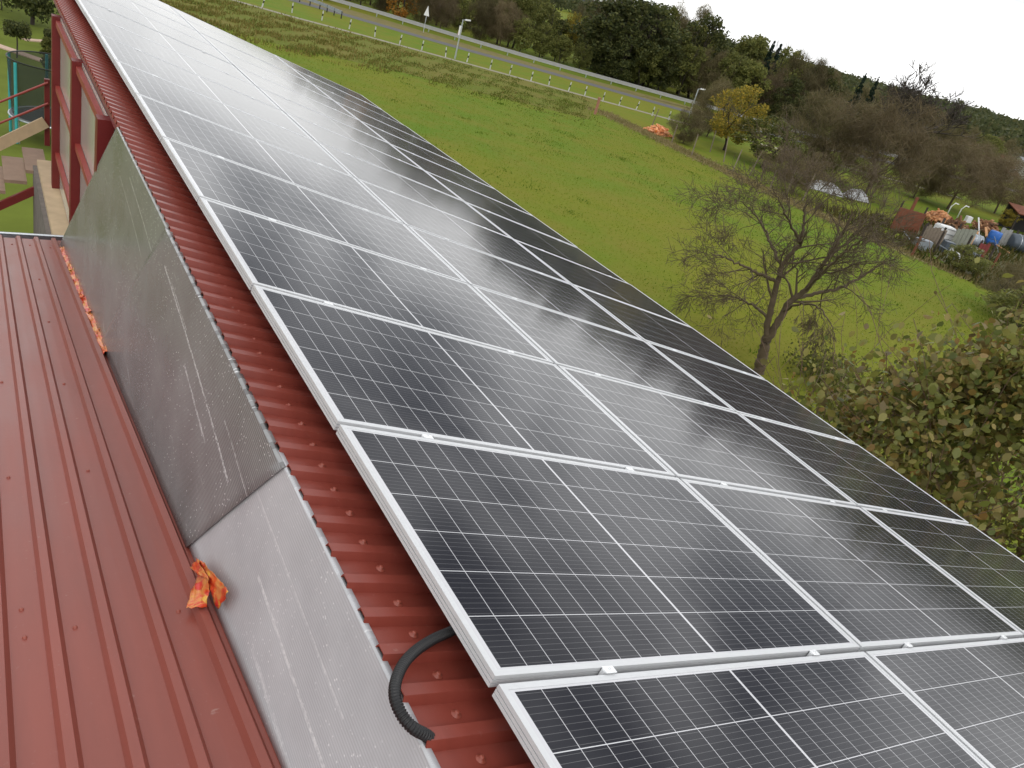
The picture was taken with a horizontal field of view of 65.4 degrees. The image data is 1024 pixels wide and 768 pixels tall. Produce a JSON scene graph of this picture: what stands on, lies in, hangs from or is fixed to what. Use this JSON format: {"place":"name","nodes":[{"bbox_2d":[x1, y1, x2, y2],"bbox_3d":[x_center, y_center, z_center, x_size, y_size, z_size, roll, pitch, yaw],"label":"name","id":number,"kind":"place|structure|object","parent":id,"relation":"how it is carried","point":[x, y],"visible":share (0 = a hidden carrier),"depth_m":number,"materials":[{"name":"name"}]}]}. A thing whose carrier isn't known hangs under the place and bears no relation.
{"place":"outdoors","nodes":[
{"label":"outdoors","id":0,"kind":"place"},
{"bbox_2d":[0,0,59,233],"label":"lawn","id":1,"kind":"structure","parent":0,"point":[17,217],"depth_m":25.50,"materials":[{"name":"green plant"}]},
{"bbox_2d":[5,50,50,143],"bbox_3d":[-14.490,-8.898,25.203,2.538,2.480,2.637,-2,32,-33],"label":"trampoline","id":2,"kind":"object","parent":1,"relation":"on","point":[27,70],"visible":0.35,"depth_m":24.13,"materials":[{"name":"metal"}]},
{"bbox_2d":[0,0,58,24],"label":"leafy tree","id":3,"kind":"object","parent":1,"relation":"on","point":[40,7],"visible":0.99,"depth_m":39.99,"materials":[{"name":"green plant"}]},
{"bbox_2d":[159,0,596,118],"bbox_3d":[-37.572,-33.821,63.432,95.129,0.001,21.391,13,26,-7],"label":"rough bank","id":4,"kind":"structure","parent":0,"point":[426,64],"depth_m":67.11,"materials":[{"name":"green plant"}]},
{"bbox_2d":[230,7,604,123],"bbox_3d":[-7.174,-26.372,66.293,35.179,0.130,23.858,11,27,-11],"label":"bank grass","id":5,"kind":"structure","parent":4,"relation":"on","point":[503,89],"depth_m":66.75,"materials":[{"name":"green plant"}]},
{"bbox_2d":[233,0,960,198],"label":"path","id":6,"kind":"structure","parent":0,"point":[474,65],"depth_m":77.15,"materials":[{"name":"grey asphalt"}]},
{"bbox_2d":[210,0,1023,557],"bbox_3d":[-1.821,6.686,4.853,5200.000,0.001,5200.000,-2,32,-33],"label":"ground","id":7,"kind":"structure","parent":0,"point":[614,254],"depth_m":43.20,"materials":[{"name":"green plant"}]},
{"bbox_2d":[0,232,281,767],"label":"annex building","id":8,"kind":"structure","parent":7,"relation":"on","point":[115,652],"depth_m":2.65,"materials":[{"name":"red paint"}]},
{"bbox_2d":[59,246,106,353],"bbox_3d":[-3.190,-0.703,5.876,0.062,0.588,3.006,-2,32,-33],"label":"orange film","id":9,"kind":"object","parent":8,"relation":"on","point":[86,308],"visible":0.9,"depth_m":5.55,"materials":[{"name":"plastic"}]},
{"bbox_2d":[186,558,227,608],"bbox_3d":[-1.009,0.636,2.582,0.092,0.180,0.322,-2,32,-33],"label":"crumpled wrapper","id":10,"kind":"object","parent":8,"relation":"on","point":[207,579],"visible":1,"depth_m":2.59,"materials":[{"name":"orange plastic"}]},
{"bbox_2d":[33,0,534,767],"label":"hall building","id":11,"kind":"structure","parent":7,"relation":"on","point":[447,694],"depth_m":2.73,"materials":[{"name":"red paint"}]},
{"bbox_2d":[0,78,49,209],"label":"outside stairs","id":12,"kind":"structure","parent":11,"relation":"attached to","point":[13,169],"depth_m":10.14,"materials":[{"name":"red paint"}]},
{"bbox_2d":[60,18,79,222],"bbox_3d":[-4.447,-2.520,7.998,0.006,1.830,1.996,-2,32,-33],"label":"milky window","id":13,"kind":"structure","parent":11,"relation":"in","point":[64,58],"depth_m":8.25,"materials":[{"name":"white glass"}]},
{"bbox_2d":[80,63,107,200],"bbox_3d":[-3.483,-1.518,6.596,0.006,1.830,1.686,-2,32,-33],"label":"milky window","id":14,"kind":"structure","parent":11,"relation":"in","point":[87,116],"depth_m":6.61,"materials":[{"name":"white glass"}]},
{"bbox_2d":[60,127,172,336],"bbox_3d":[-2.859,-0.996,5.511,0.161,1.695,3.981,-2,32,-33],"label":"polycarbonate sheet","id":15,"kind":"object","parent":11,"relation":"attached to","point":[118,224],"visible":0.94,"depth_m":4.92,"materials":[{"name":"grey plastic"}]},
{"bbox_2d":[101,228,285,546],"bbox_3d":[-1.608,-0.006,3.665,0.164,1.141,2.951,-2,32,-33],"label":"polycarbonate sheet","id":16,"kind":"object","parent":11,"relation":"attached to","point":[208,440],"visible":1,"depth_m":3.21,"materials":[{"name":"grey plastic"}]},
{"bbox_2d":[189,450,440,767],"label":"polycarbonate sheet","id":17,"kind":"object","parent":11,"relation":"attached to","point":[316,670],"visible":0.84,"depth_m":2.14,"materials":[{"name":"grey plastic"}]},
{"bbox_2d":[388,625,455,742],"bbox_3d":[-0.183,0.648,1.887,0.148,0.128,0.484,18,26,4],"label":"cable conduit","id":18,"kind":"object","parent":11,"relation":"attached to","point":[411,726],"visible":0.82,"depth_m":1.72,"materials":[{"name":"black plastic"}]},
{"bbox_3d":[-2.906,-2.437,6.534,0.058,0.086,14.900,-2,32,-33],"label":"mounting rail","id":19,"kind":"object","parent":11,"relation":"attached to","visible":0},
{"bbox_2d":[87,0,231,63],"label":"solar panel","id":20,"kind":"object","parent":19,"relation":"on","point":[137,17],"visible":0.78,"depth_m":9.51,"materials":[{"name":"white paint"}]},
{"bbox_2d":[111,0,211,45],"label":"solar panel","id":21,"kind":"object","parent":19,"relation":"on","point":[151,14],"visible":0.73,"depth_m":10.40,"materials":[{"name":"white paint"}]},
{"bbox_2d":[75,0,253,84],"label":"solar panel","id":22,"kind":"object","parent":19,"relation":"on","point":[95,10],"visible":0.7,"depth_m":8.66,"materials":[{"name":"white paint"}]},
{"bbox_2d":[85,13,280,109],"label":"solar panel","id":23,"kind":"object","parent":19,"relation":"on","point":[140,43],"visible":0.84,"depth_m":7.89,"materials":[{"name":"white paint"}]},
{"bbox_2d":[98,34,312,139],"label":"solar panel","id":24,"kind":"object","parent":19,"relation":"on","point":[142,61],"visible":0.8,"depth_m":7.13,"materials":[{"name":"white paint"}]},
{"bbox_2d":[114,60,352,176],"bbox_3d":[-2.232,-2.127,6.471,1.737,0.037,1.038,13,23,-40],"label":"solar panel","id":25,"kind":"object","parent":19,"relation":"on","point":[150,86],"visible":0.81,"depth_m":6.37,"materials":[{"name":"white paint"}]},
{"bbox_2d":[134,93,402,222],"bbox_3d":[-1.715,-1.590,5.720,1.737,0.035,1.038,13,23,-40],"label":"solar panel","id":26,"kind":"object","parent":19,"relation":"on","point":[180,126],"visible":0.8,"depth_m":5.61,"materials":[{"name":"white paint"}]},
{"bbox_2d":[161,137,466,282],"bbox_3d":[-1.198,-1.054,4.968,1.737,0.035,1.038,13,23,-40],"label":"solar panel","id":27,"kind":"object","parent":19,"relation":"on","point":[208,176],"visible":0.82,"depth_m":4.84,"materials":[{"name":"white paint"}]},
{"bbox_2d":[197,197,552,363],"bbox_3d":[-0.682,-0.517,4.217,1.737,0.035,1.038,13,23,-40],"label":"solar panel","id":28,"kind":"object","parent":19,"relation":"on","point":[269,254],"visible":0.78,"depth_m":4.07,"materials":[{"name":"white paint"}]},
{"bbox_2d":[251,285,674,476],"bbox_3d":[-0.165,0.020,3.466,1.737,0.035,1.038,13,23,-40],"label":"solar panel","id":29,"kind":"object","parent":19,"relation":"on","point":[358,369],"visible":0.85,"depth_m":3.28,"materials":[{"name":"white paint"}]},
{"bbox_2d":[336,424,859,686],"bbox_3d":[0.352,0.556,2.715,1.737,0.037,1.038,13,23,-40],"label":"solar panel","id":30,"kind":"object","parent":19,"relation":"on","point":[529,567],"visible":0.99,"depth_m":2.49,"materials":[{"name":"white paint"}]},
{"bbox_2d":[492,652,987,767],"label":"solar panel","id":31,"kind":"object","parent":19,"relation":"on","point":[855,710],"visible":1,"depth_m":2.11,"materials":[{"name":"glass"}]},
{"bbox_3d":[-1.590,-2.132,7.657,0.058,0.086,14.900,-2,32,-33],"label":"mounting rail","id":32,"kind":"object","parent":11,"relation":"on","visible":0},
{"bbox_2d":[183,18,310,82],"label":"solar panel","id":33,"kind":"object","parent":32,"relation":"on","point":[238,46],"visible":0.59,"depth_m":12.04,"materials":[{"name":"white paint"}]},
{"bbox_2d":[198,32,331,99],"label":"solar panel","id":34,"kind":"object","parent":32,"relation":"on","point":[214,43],"visible":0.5,"depth_m":11.30,"materials":[{"name":"white paint"}]},
{"bbox_2d":[215,47,356,118],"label":"solar panel","id":35,"kind":"object","parent":32,"relation":"on","point":[274,78],"visible":0.62,"depth_m":10.55,"materials":[{"name":"white paint"}]},
{"bbox_2d":[234,65,387,142],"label":"solar panel","id":36,"kind":"object","parent":32,"relation":"on","point":[298,98],"visible":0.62,"depth_m":9.78,"materials":[{"name":"white paint"}]},
{"bbox_2d":[257,87,422,169],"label":"solar panel","id":37,"kind":"object","parent":32,"relation":"on","point":[318,119],"visible":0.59,"depth_m":9.03,"materials":[{"name":"white paint"}]},
{"bbox_2d":[284,112,462,200],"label":"solar panel","id":38,"kind":"object","parent":32,"relation":"on","point":[324,136],"visible":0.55,"depth_m":8.27,"materials":[{"name":"white paint"}]},
{"bbox_2d":[357,179,569,283],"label":"solar panel","id":39,"kind":"object","parent":32,"relation":"on","point":[420,216],"visible":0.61,"depth_m":6.75,"materials":[{"name":"white paint"}]},
{"bbox_2d":[407,225,642,339],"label":"solar panel","id":40,"kind":"object","parent":32,"relation":"on","point":[470,266],"visible":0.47,"depth_m":6.00,"materials":[{"name":"white paint"}]},
{"bbox_2d":[558,365,855,505],"bbox_3d":[1.151,0.325,4.589,1.737,0.035,1.038,13,23,-40],"label":"solar panel","id":41,"kind":"object","parent":32,"relation":"on","point":[681,438],"visible":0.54,"depth_m":4.46,"materials":[{"name":"white paint"}]},
{"bbox_2d":[865,638,1023,767],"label":"solar panel","id":42,"kind":"object","parent":32,"relation":"on","point":[970,696],"visible":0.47,"depth_m":2.98,"materials":[{"name":"white paint"}]},
{"bbox_2d":[418,0,470,29],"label":"leafless tree","id":43,"kind":"object","parent":7,"relation":"on","point":[443,20],"visible":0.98,"depth_m":98.97,"materials":[{"name":"brown plant"}]},
{"bbox_2d":[466,0,505,40],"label":"leafless tree","id":44,"kind":"object","parent":7,"relation":"on","point":[480,8],"visible":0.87,"depth_m":100.46,"materials":[{"name":"brown plant"}]},
{"bbox_2d":[480,0,529,45],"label":"leafless tree","id":45,"kind":"object","parent":7,"relation":"on","point":[497,27],"visible":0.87,"depth_m":100.21,"materials":[{"name":"brown plant"}]},
{"bbox_2d":[569,0,644,74],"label":"leafy tree","id":46,"kind":"object","parent":7,"relation":"on","point":[588,24],"visible":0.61,"depth_m":101.04,"materials":[{"name":"green plant"}]},
{"bbox_2d":[322,0,905,159],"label":"guard rail","id":47,"kind":"object","parent":7,"relation":"on","point":[534,58],"visible":0.62,"depth_m":96.52,"materials":[{"name":"metal"}]},
{"bbox_2d":[587,0,661,77],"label":"leafy tree","id":48,"kind":"object","parent":7,"relation":"on","point":[640,7],"visible":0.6,"depth_m":100.15,"materials":[{"name":"green plant"}]},
{"bbox_2d":[605,25,651,80],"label":"leafy tree","id":49,"kind":"object","parent":7,"relation":"on","point":[624,75],"visible":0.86,"depth_m":100.46,"materials":[{"name":"green plant"}]},
{"bbox_2d":[300,0,960,176],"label":"road verge","id":50,"kind":"structure","parent":7,"relation":"on","point":[404,28],"depth_m":94.14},
{"bbox_2d":[629,36,665,84],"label":"leafy tree","id":51,"kind":"object","parent":7,"relation":"on","point":[652,69],"visible":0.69,"depth_m":101.95,"materials":[{"name":"green plant"}]},
{"bbox_2d":[621,0,691,84],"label":"leafy tree","id":52,"kind":"object","parent":7,"relation":"on","point":[659,11],"visible":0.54,"depth_m":101.76,"materials":[{"name":"green plant"}]},
{"bbox_2d":[647,36,685,90],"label":"leafy tree","id":53,"kind":"object","parent":7,"relation":"on","point":[664,84],"visible":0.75,"depth_m":103.04,"materials":[{"name":"green plant"}]},
{"bbox_2d":[665,42,711,95],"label":"leafy tree","id":54,"kind":"object","parent":7,"relation":"on","point":[691,50],"visible":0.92,"depth_m":103.59,"materials":[{"name":"green plant"}]},
{"bbox_2d":[665,103,712,143],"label":"leafless tree","id":55,"kind":"object","parent":7,"relation":"on","point":[697,127],"visible":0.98,"depth_m":65.49,"materials":[{"name":"plant"}]},
{"bbox_2d":[679,12,737,97],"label":"leafy tree","id":56,"kind":"object","parent":7,"relation":"on","point":[720,36],"visible":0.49,"depth_m":107.44,"materials":[{"name":"green plant"}]},
{"bbox_2d":[685,46,736,101],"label":"leafless tree","id":57,"kind":"object","parent":7,"relation":"on","point":[710,77],"visible":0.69,"depth_m":104.26,"materials":[{"name":"brown plant"}]},
{"bbox_2d":[686,73,745,137],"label":"leafless tree","id":58,"kind":"object","parent":7,"relation":"on","point":[715,91],"visible":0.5,"depth_m":73.80,"materials":[{"name":"brown plant"}]},
{"bbox_2d":[706,52,752,105],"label":"leafy tree","id":59,"kind":"object","parent":7,"relation":"on","point":[735,57],"visible":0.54,"depth_m":103.50,"materials":[{"name":"green plant"}]},
{"bbox_2d":[709,84,771,150],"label":"autumn tree","id":60,"kind":"object","parent":7,"relation":"on","point":[722,128],"visible":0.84,"depth_m":67.57,"materials":[{"name":"yellow plant"}]},
{"bbox_2d":[721,32,779,96],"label":"leafy tree","id":61,"kind":"object","parent":7,"relation":"on","point":[745,47],"visible":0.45,"depth_m":107.11,"materials":[{"name":"green plant"}]},
{"bbox_2d":[726,53,774,112],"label":"leafy tree","id":62,"kind":"object","parent":7,"relation":"on","point":[757,70],"visible":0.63,"depth_m":103.61,"materials":[{"name":"green plant"}]},
{"bbox_2d":[731,115,809,166],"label":"leafy tree","id":63,"kind":"object","parent":7,"relation":"on","point":[776,121],"visible":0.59,"depth_m":64.68,"materials":[{"name":"green plant"}]},
{"bbox_2d":[746,59,803,117],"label":"leafless tree","id":64,"kind":"object","parent":7,"relation":"on","point":[779,80],"visible":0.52,"depth_m":105.43,"materials":[{"name":"brown plant"}]},
{"bbox_2d":[763,69,806,120],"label":"leafy tree","id":65,"kind":"object","parent":7,"relation":"on","point":[796,87],"visible":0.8,"depth_m":104.32,"materials":[{"name":"green plant"}]},
{"bbox_2d":[585,106,988,287],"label":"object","id":66,"kind":"structure","parent":7,"relation":"on","point":[666,141],"depth_m":57.95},
{"bbox_2d":[661,106,928,374],"bbox_3d":[7.715,-3.726,22.608,7.770,7.497,6.146,24,27,15],"label":"bare fruit tree","id":67,"kind":"object","parent":7,"relation":"on","point":[768,336],"visible":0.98,"depth_m":22.14,"materials":[{"name":"brown plant"}]},
{"bbox_2d":[760,146,833,192],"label":"leafless tree","id":68,"kind":"object","parent":7,"relation":"on","point":[803,164],"visible":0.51,"depth_m":56.84,"materials":[{"name":"brown plant"}]},
{"bbox_2d":[775,47,833,121],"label":"leafless tree","id":69,"kind":"object","parent":7,"relation":"on","point":[815,78],"visible":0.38,"depth_m":110.29,"materials":[{"name":"brown plant"}]},
{"bbox_2d":[782,340,871,402],"bbox_3d":[9.603,-0.396,24.266,2.734,1.515,2.933,13,26,-6],"label":"weed patch","id":70,"kind":"object","parent":7,"relation":"on","point":[819,362],"visible":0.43,"depth_m":24.29,"materials":[{"name":"green plant"}]},
{"bbox_2d":[775,85,893,176],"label":"leafless tree","id":71,"kind":"object","parent":7,"relation":"on","point":[821,111],"visible":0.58,"depth_m":68.64,"materials":[{"name":"brown plant"}]},
{"bbox_2d":[707,239,1023,560],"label":"hazel bush","id":72,"kind":"object","parent":7,"relation":"on","point":[981,401],"visible":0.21,"depth_m":9.89,"materials":[{"name":"green plant"}]},
{"bbox_2d":[812,88,953,196],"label":"leafless tree","id":73,"kind":"object","parent":7,"relation":"on","point":[913,151],"visible":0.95,"depth_m":63.15,"materials":[{"name":"brown plant"}]},
{"bbox_2d":[872,71,944,155],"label":"leafless tree","id":74,"kind":"object","parent":7,"relation":"on","point":[907,94],"visible":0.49,"depth_m":94.34,"materials":[{"name":"brown plant"}]},
{"bbox_2d":[895,143,952,198],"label":"leafless tree","id":75,"kind":"object","parent":7,"relation":"on","point":[930,191],"visible":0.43,"depth_m":73.46,"materials":[{"name":"plant"}]},
{"bbox_2d":[878,60,984,163],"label":"leafless tree","id":76,"kind":"object","parent":7,"relation":"on","point":[958,121],"visible":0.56,"depth_m":97.41,"materials":[{"name":"brown plant"}]},
{"bbox_2d":[921,131,1023,208],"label":"leafless tree","id":77,"kind":"object","parent":7,"relation":"on","point":[983,167],"visible":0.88,"depth_m":71.59,"materials":[{"name":"brown plant"}]},
{"bbox_2d":[968,145,1023,213],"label":"leafless tree","id":78,"kind":"object","parent":7,"relation":"on","point":[1000,198],"visible":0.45,"depth_m":79.82,"materials":[{"name":"brown plant"}]},
{"bbox_2d":[970,259,1023,319],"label":"leafless tree","id":79,"kind":"object","parent":7,"relation":"on","point":[1016,269],"visible":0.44,"depth_m":38.62,"materials":[{"name":"plant"}]},
{"bbox_2d":[290,0,1016,190],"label":"road","id":80,"kind":"structure","parent":0,"point":[488,55],"depth_m":90.12,"materials":[{"name":"grey asphalt"}]},
{"bbox_2d":[598,0,1023,119],"label":"sky","id":81,"kind":"structure","parent":0,"point":[976,47],"materials":[{"name":"white"}]},
{"bbox_2d":[902,231,1023,294],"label":"yard ground","id":82,"kind":"structure","parent":0,"point":[918,233],"depth_m":52.48,"materials":[{"name":"green plant"}]},
{"bbox_2d":[812,202,1023,294],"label":"yard weeds","id":83,"kind":"object","parent":82,"relation":"on","point":[1004,252],"visible":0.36,"depth_m":53.03,"materials":[{"name":"green plant"}]},
{"bbox_2d":[944,243,998,274],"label":"bush","id":84,"kind":"object","parent":82,"relation":"on","point":[968,249],"visible":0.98,"depth_m":46.82,"materials":[{"name":"green plant"}]},
{"bbox_2d":[980,278,1023,336],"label":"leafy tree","id":85,"kind":"object","parent":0,"point":[1000,299],"visible":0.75,"depth_m":35.31,"materials":[{"name":"green plant"}]},
{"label":"hills","id":86,"kind":"structure","parent":0,"visible":0},
{"bbox_2d":[542,0,1023,152],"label":"wood","id":87,"kind":"object","parent":86,"relation":"on","point":[999,124],"visible":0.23,"depth_m":281.19,"materials":[{"name":"green plant"}]},
{"bbox_3d":[-0.796,-1.949,8.334,0.058,0.086,14.900,-2,32,-33],"label":"mounting rail","id":88,"kind":"object","parent":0,"visible":0},
{"bbox_2d":[170,6,287,65],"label":"solar panel","id":89,"kind":"object","parent":88,"relation":"on","point":[223,33],"visible":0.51,"depth_m":12.82,"materials":[{"name":"white paint"}]},
{"bbox_2d":[317,142,510,237],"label":"solar panel","id":90,"kind":"object","parent":88,"relation":"on","point":[362,170],"visible":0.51,"depth_m":7.52,"materials":[{"name":"white paint"}]},
{"bbox_2d":[471,285,734,411],"bbox_3d":[0.634,-0.212,5.340,1.737,0.035,1.038,13,23,-40],"label":"solar panel","id":91,"kind":"object","parent":88,"relation":"on","point":[556,338],"visible":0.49,"depth_m":5.22,"materials":[{"name":"white paint"}]},
{"bbox_2d":[680,479,1022,651],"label":"solar panel","id":92,"kind":"object","parent":88,"relation":"on","point":[863,580],"visible":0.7,"depth_m":3.68,"materials":[{"name":"white paint"}]},
{"bbox_3d":[-0.273,-1.828,8.780,0.058,0.086,14.900,-2,32,-33],"label":"mounting rail","id":93,"kind":"object","parent":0,"visible":0},
{"bbox_2d":[292,68,402,124],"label":"solar panel","id":94,"kind":"object","parent":93,"relation":"on","point":[316,82],"visible":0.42,"depth_m":13.20,"materials":[{"name":"white paint"}]},
{"bbox_2d":[313,84,430,143],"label":"solar panel","id":95,"kind":"object","parent":93,"relation":"on","point":[367,112],"visible":0.58,"depth_m":12.43,"materials":[{"name":"white paint"}]},
{"bbox_2d":[335,101,460,164],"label":"solar panel","id":96,"kind":"object","parent":93,"relation":"on","point":[373,122],"visible":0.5,"depth_m":11.67,"materials":[{"name":"white paint"}]},
{"bbox_2d":[361,121,494,188],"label":"solar panel","id":97,"kind":"object","parent":93,"relation":"on","point":[422,153],"visible":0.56,"depth_m":10.91,"materials":[{"name":"white paint"}]},
{"bbox_2d":[390,144,532,215],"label":"solar panel","id":98,"kind":"object","parent":93,"relation":"on","point":[456,178],"visible":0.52,"depth_m":10.16,"materials":[{"name":"white paint"}]},
{"bbox_2d":[425,171,577,247],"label":"solar panel","id":99,"kind":"object","parent":93,"relation":"on","point":[476,199],"visible":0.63,"depth_m":9.40,"materials":[{"name":"white paint"}]},
{"bbox_2d":[465,202,628,283],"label":"solar panel","id":100,"kind":"object","parent":93,"relation":"on","point":[533,238],"visible":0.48,"depth_m":8.65,"materials":[{"name":"white paint"}]},
{"bbox_2d":[515,240,690,326],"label":"solar panel","id":101,"kind":"object","parent":93,"relation":"on","point":[573,273],"visible":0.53,"depth_m":7.89,"materials":[{"name":"white paint"}]},
{"bbox_2d":[573,285,763,378],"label":"solar panel","id":102,"kind":"object","parent":93,"relation":"on","point":[645,326],"visible":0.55,"depth_m":7.12,"materials":[{"name":"white paint"}]},
{"bbox_2d":[738,413,968,523],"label":"solar panel","id":103,"kind":"object","parent":93,"relation":"on","point":[858,476],"visible":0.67,"depth_m":5.60,"materials":[{"name":"white paint"}]},
{"bbox_2d":[861,507,1023,637],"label":"solar panel","id":104,"kind":"object","parent":93,"relation":"on","point":[983,568],"visible":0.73,"depth_m":4.82,"materials":[{"name":"white paint"}]},
{"bbox_3d":[0.521,-1.644,9.458,0.058,0.086,14.900,-2,32,-33],"label":"mounting rail","id":105,"kind":"object","parent":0,"visible":0},
{"bbox_2d":[646,341,854,442],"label":"solar panel","id":106,"kind":"object","parent":105,"relation":"on","point":[744,393],"visible":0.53,"depth_m":6.37,"materials":[{"name":"white paint"}]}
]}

